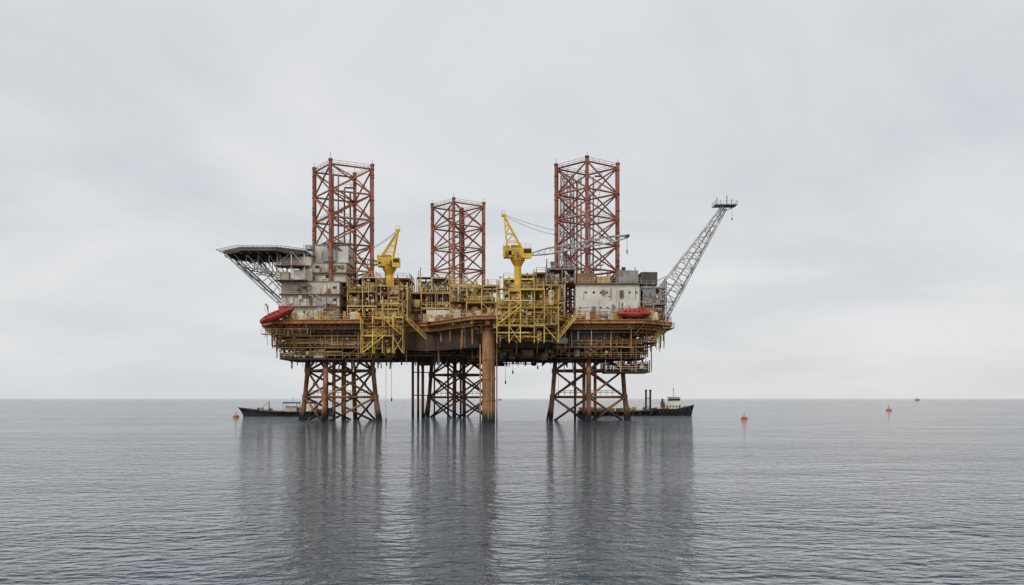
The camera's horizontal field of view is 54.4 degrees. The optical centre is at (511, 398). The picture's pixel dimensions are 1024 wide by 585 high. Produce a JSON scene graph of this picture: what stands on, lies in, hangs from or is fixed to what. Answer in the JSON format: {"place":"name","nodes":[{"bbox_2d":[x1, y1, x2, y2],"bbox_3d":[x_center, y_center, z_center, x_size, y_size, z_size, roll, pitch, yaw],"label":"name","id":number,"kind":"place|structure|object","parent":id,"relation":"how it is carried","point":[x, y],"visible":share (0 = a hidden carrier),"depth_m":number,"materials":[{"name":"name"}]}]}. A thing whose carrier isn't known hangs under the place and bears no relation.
{"place":"outdoors","nodes":[
{"label":"outdoors","id":0,"kind":"place"},
{"bbox_2d":[0,398,1023,584],"bbox_3d":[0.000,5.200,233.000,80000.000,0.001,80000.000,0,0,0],"label":"sea","id":1,"kind":"structure","parent":0,"point":[520,491],"depth_m":54.38,"materials":[{"name":"grey liquid"}]},
{"bbox_2d":[238,400,331,415],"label":"supply boat","id":2,"kind":"object","parent":1,"relation":"on","point":[287,411],"visible":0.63,"depth_m":289.00,"materials":[{"name":"metal"}]},
{"bbox_2d":[216,152,737,421],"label":"offshore oil platform","id":3,"kind":"structure","parent":1,"relation":"in","point":[342,314],"depth_m":230.50,"materials":[{"name":"metal"}]},
{"bbox_2d":[260,303,294,323],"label":"lifeboat","id":4,"kind":"object","parent":3,"relation":"on","point":[281,312],"visible":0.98,"depth_m":223.75,"materials":[{"name":"red plastic"}]},
{"bbox_2d":[356,225,399,284],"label":"pedestal crane","id":5,"kind":"object","parent":3,"relation":"on","point":[388,264],"visible":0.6,"depth_m":236.94,"materials":[{"name":"yellow metal"}]},
{"bbox_2d":[501,210,629,313],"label":"pedestal crane","id":6,"kind":"object","parent":3,"relation":"on","point":[516,255],"visible":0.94,"depth_m":226.36,"materials":[{"name":"yellow metal"}]},
{"bbox_2d":[617,302,650,317],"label":"lifeboat","id":7,"kind":"object","parent":3,"relation":"on","point":[640,312],"visible":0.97,"depth_m":223.93,"materials":[{"name":"red plastic"}]},
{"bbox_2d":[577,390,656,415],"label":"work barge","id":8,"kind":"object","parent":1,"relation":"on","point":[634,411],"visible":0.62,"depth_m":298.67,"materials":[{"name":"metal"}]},
{"bbox_2d":[651,387,693,415],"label":"tugboat","id":9,"kind":"object","parent":1,"relation":"on","point":[673,407],"visible":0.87,"depth_m":301.10,"materials":[{"name":"metal"}]},
{"bbox_2d":[0,0,1023,397],"label":"sky","id":10,"kind":"structure","parent":0,"point":[870,153],"materials":[{"name":"grey"}]}
]}

